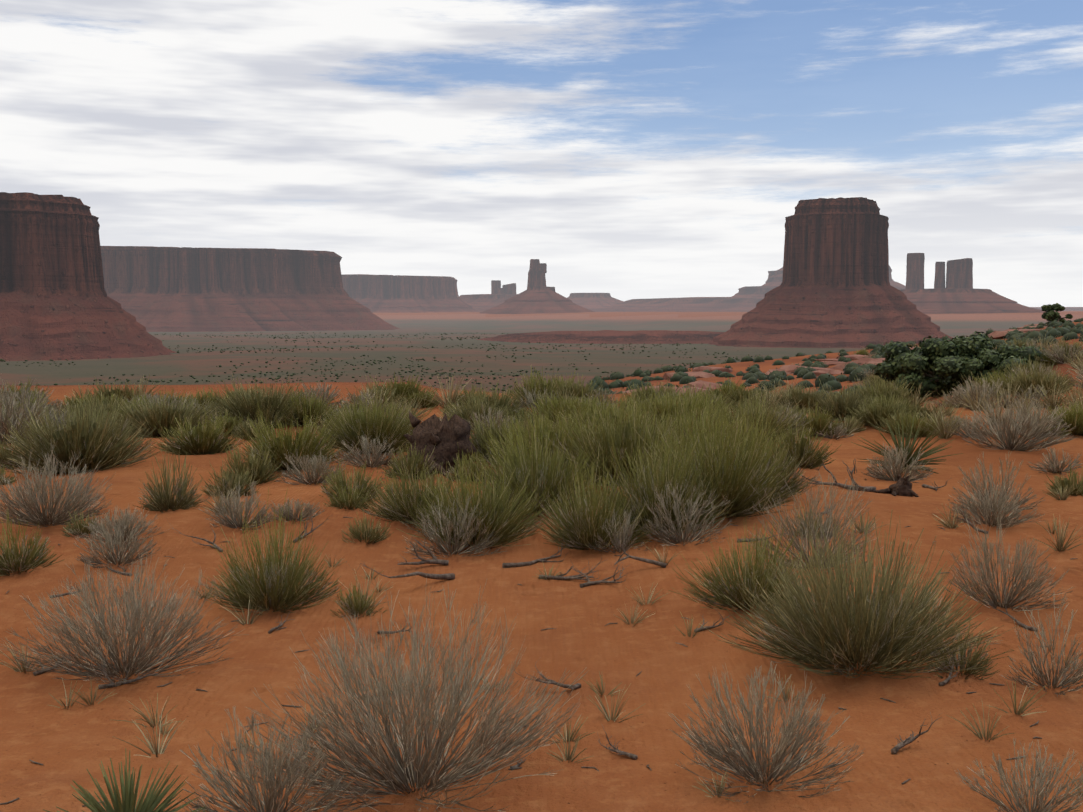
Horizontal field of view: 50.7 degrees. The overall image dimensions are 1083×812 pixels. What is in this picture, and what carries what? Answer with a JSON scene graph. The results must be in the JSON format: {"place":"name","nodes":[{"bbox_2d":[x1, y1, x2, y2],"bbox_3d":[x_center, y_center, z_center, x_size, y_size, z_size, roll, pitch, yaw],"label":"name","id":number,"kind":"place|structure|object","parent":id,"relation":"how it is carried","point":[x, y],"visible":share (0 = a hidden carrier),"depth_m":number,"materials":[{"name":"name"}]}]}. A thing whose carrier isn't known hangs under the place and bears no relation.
{"place":"outdoors","nodes":[
{"label":"outdoors","id":0,"kind":"place"},
{"bbox_2d":[0,311,1082,811],"bbox_3d":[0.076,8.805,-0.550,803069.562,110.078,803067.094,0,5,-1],"label":"desert ground","id":1,"kind":"structure","parent":0,"point":[66,747],"depth_m":6.22,"materials":[{"name":"orange sand"}]},
{"bbox_2d":[0,192,176,360],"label":"butte","id":2,"kind":"object","parent":1,"relation":"on","point":[57,302],"visible":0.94,"depth_m":1688.27,"materials":[{"name":"brown stone"}]},
{"bbox_2d":[100,246,398,331],"bbox_3d":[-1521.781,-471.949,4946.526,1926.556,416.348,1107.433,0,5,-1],"label":"mesa","id":3,"kind":"structure","parent":1,"relation":"on","point":[168,289],"depth_m":4775.53,"materials":[{"name":"brown stone"}]},
{"bbox_2d":[342,274,477,312],"bbox_3d":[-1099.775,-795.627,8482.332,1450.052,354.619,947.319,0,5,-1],"label":"mesa","id":4,"kind":"structure","parent":1,"relation":"on","point":[394,294],"depth_m":8277.82,"materials":[{"name":"brown stone"}]},
{"bbox_2d":[0,332,959,390],"bbox_3d":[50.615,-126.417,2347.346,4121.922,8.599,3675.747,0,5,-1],"label":"valley shrubs","id":5,"kind":"object","parent":1,"relation":"on","point":[374,362],"visible":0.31,"depth_m":1435.79,"materials":[{"name":"green plant"}]},
{"bbox_2d":[459,294,516,311],"bbox_3d":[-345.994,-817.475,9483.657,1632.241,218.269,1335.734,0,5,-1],"label":"mesa","id":6,"kind":"structure","parent":1,"relation":"on","point":[480,302],"depth_m":9223.25,"materials":[{"name":"brown stone"}]},
{"bbox_2d":[491,280,500,293],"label":"rock pillar","id":7,"kind":"structure","parent":6,"relation":"on","point":[495,284],"depth_m":9409.96,"materials":[{"name":"brown stone"}]},
{"bbox_2d":[495,288,506,293],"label":"rock formation","id":8,"kind":"object","parent":6,"relation":"on","point":[501,290],"visible":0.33,"depth_m":9397.99,"materials":[{"name":"brown stone"}]},
{"bbox_2d":[502,283,515,293],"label":"butte","id":9,"kind":"object","parent":6,"relation":"on","point":[511,288],"visible":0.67,"depth_m":9403.53,"materials":[{"name":"brown stone"}]},
{"bbox_2d":[43,408,962,811],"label":"yucca plants","id":10,"kind":"object","parent":1,"relation":"on","point":[129,792],"visible":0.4,"depth_m":3.66,"materials":[{"name":"green plant"}]},
{"bbox_2d":[480,286,593,313],"bbox_3d":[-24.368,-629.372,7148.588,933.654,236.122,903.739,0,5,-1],"label":"talus slope","id":11,"kind":"structure","parent":1,"relation":"on","point":[537,299],"depth_m":6980.51,"materials":[{"name":"brown stone"}]},
{"bbox_2d":[527,270,545,288],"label":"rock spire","id":12,"kind":"structure","parent":11,"relation":"on","point":[536,278],"depth_m":7117.67,"materials":[{"name":"brown stone"}]},
{"bbox_2d":[529,259,539,269],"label":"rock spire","id":13,"kind":"structure","parent":12,"relation":"on","point":[534,264],"depth_m":7126.43,"materials":[{"name":"brown stone"}]},
{"bbox_2d":[540,263,546,272],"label":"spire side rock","id":14,"kind":"object","parent":12,"relation":"on","point":[543,266],"visible":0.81,"depth_m":7136.08,"materials":[{"name":"brown stone"}]},
{"bbox_2d":[0,458,1077,810],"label":"dead branches","id":15,"kind":"object","parent":1,"relation":"on","point":[588,582],"visible":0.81,"depth_m":7.08,"materials":[{"name":"brown wood"}]},
{"bbox_2d":[0,336,1082,679],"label":"green shrubs","id":16,"kind":"object","parent":1,"relation":"on","point":[670,426],"visible":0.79,"depth_m":9.17,"materials":[{"name":"green plant"}]},
{"bbox_2d":[0,330,1082,801],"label":"grass tufts","id":17,"kind":"object","parent":1,"relation":"on","point":[942,412],"depth_m":8.38,"materials":[{"name":"plant"}]},
{"bbox_2d":[0,337,1082,811],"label":"dry shrubs","id":18,"kind":"object","parent":1,"relation":"on","point":[402,765],"visible":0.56,"depth_m":5.26,"materials":[{"name":"grey plant"}]},
{"bbox_2d":[567,293,623,309],"bbox_3d":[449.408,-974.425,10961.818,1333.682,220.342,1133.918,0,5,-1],"label":"mesa","id":19,"kind":"structure","parent":1,"relation":"on","point":[589,301],"depth_m":10772.98,"materials":[{"name":"brown stone"}]},
{"bbox_2d":[477,330,723,343],"bbox_3d":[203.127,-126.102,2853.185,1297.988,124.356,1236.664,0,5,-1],"label":"ridge","id":20,"kind":"structure","parent":1,"relation":"on","point":[637,337],"depth_m":2633.20,"materials":[{"name":"brown stone"}]},
{"bbox_2d":[371,411,918,496],"bbox_3d":[0.687,0.481,10.900,5.457,0.709,1.384,2,5,28],"label":"juniper stump branch","id":21,"kind":"object","parent":1,"relation":"on","point":[444,436],"visible":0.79,"depth_m":11.51,"materials":[{"name":"brown wood"}]},
{"bbox_2d":[591,297,763,311],"bbox_3d":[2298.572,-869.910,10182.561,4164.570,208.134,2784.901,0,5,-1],"label":"distant mesa","id":22,"kind":"structure","parent":1,"relation":"on","point":[715,304],"depth_m":9691.45,"materials":[{"name":"brown stone"}]},
{"bbox_2d":[732,286,777,297],"bbox_3d":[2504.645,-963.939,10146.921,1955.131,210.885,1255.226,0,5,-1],"label":"mesa","id":23,"kind":"structure","parent":22,"relation":"on","point":[753,291],"depth_m":9986.43,"materials":[{"name":"brown stone"}]},
{"bbox_2d":[762,266,905,289],"bbox_3d":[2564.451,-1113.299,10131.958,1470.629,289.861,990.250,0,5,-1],"label":"distant butte","id":24,"kind":"object","parent":23,"relation":"on","point":[775,281],"visible":0.15,"depth_m":10038.80,"materials":[{"name":"brown stone"}]},
{"bbox_2d":[769,267,782,277],"bbox_3d":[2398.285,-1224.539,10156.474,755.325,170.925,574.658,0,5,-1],"label":"plateau rock","id":25,"kind":"object","parent":24,"relation":"on","point":[778,275],"visible":0.02,"depth_m":10072.69,"materials":[{"name":"brown stone"}]},
{"bbox_2d":[709,197,951,347],"bbox_3d":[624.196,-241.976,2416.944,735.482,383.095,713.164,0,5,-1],"label":"butte","id":26,"kind":"object","parent":1,"relation":"on","point":[835,289],"visible":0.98,"depth_m":2295.28,"materials":[{"name":"brown stone"}]},
{"bbox_2d":[587,318,1082,398],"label":"ridge shrubs","id":27,"kind":"object","parent":1,"relation":"on","point":[1069,329],"visible":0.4,"depth_m":63.82,"materials":[{"name":"green plant"}]},
{"bbox_2d":[623,321,1082,394],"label":"ridge rocks","id":28,"kind":"object","parent":1,"relation":"on","point":[697,372],"visible":0.23,"depth_m":66.86,"materials":[{"name":"stone"}]},
{"bbox_2d":[900,288,1043,313],"bbox_3d":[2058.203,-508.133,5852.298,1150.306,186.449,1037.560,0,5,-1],"label":"talus slope","id":29,"kind":"structure","parent":1,"relation":"on","point":[949,301],"depth_m":5566.41,"materials":[{"name":"brown stone"}]},
{"bbox_2d":[905,253,924,288],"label":"rock spire","id":30,"kind":"object","parent":29,"relation":"on","point":[915,272],"visible":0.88,"depth_m":5825.60,"materials":[{"name":"brown stone"}]},
{"bbox_2d":[934,262,944,288],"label":"rock pillar","id":31,"kind":"structure","parent":29,"relation":"on","point":[939,280],"depth_m":5804.23,"materials":[{"name":"brown stone"}]},
{"bbox_2d":[946,258,972,288],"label":"rock spire","id":32,"kind":"object","parent":29,"relation":"on","point":[959,273],"visible":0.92,"depth_m":5746.39,"materials":[{"name":"brown stone"}]},
{"bbox_2d":[873,303,1072,402],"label":"juniper tree","id":33,"kind":"object","parent":1,"relation":"on","point":[975,354],"depth_m":27.33,"materials":[{"name":"green plant"}]},
{"bbox_2d":[1031,307,1082,310],"bbox_3d":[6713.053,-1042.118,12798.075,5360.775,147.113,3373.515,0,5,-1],"label":"distant mesa","id":34,"kind":"structure","parent":1,"relation":"on","point":[1071,308],"depth_m":12604.30,"materials":[{"name":"stone"}]},
{"bbox_2d":[0,0,1082,306],"label":"sky","id":35,"kind":"structure","parent":0,"point":[631,149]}
]}

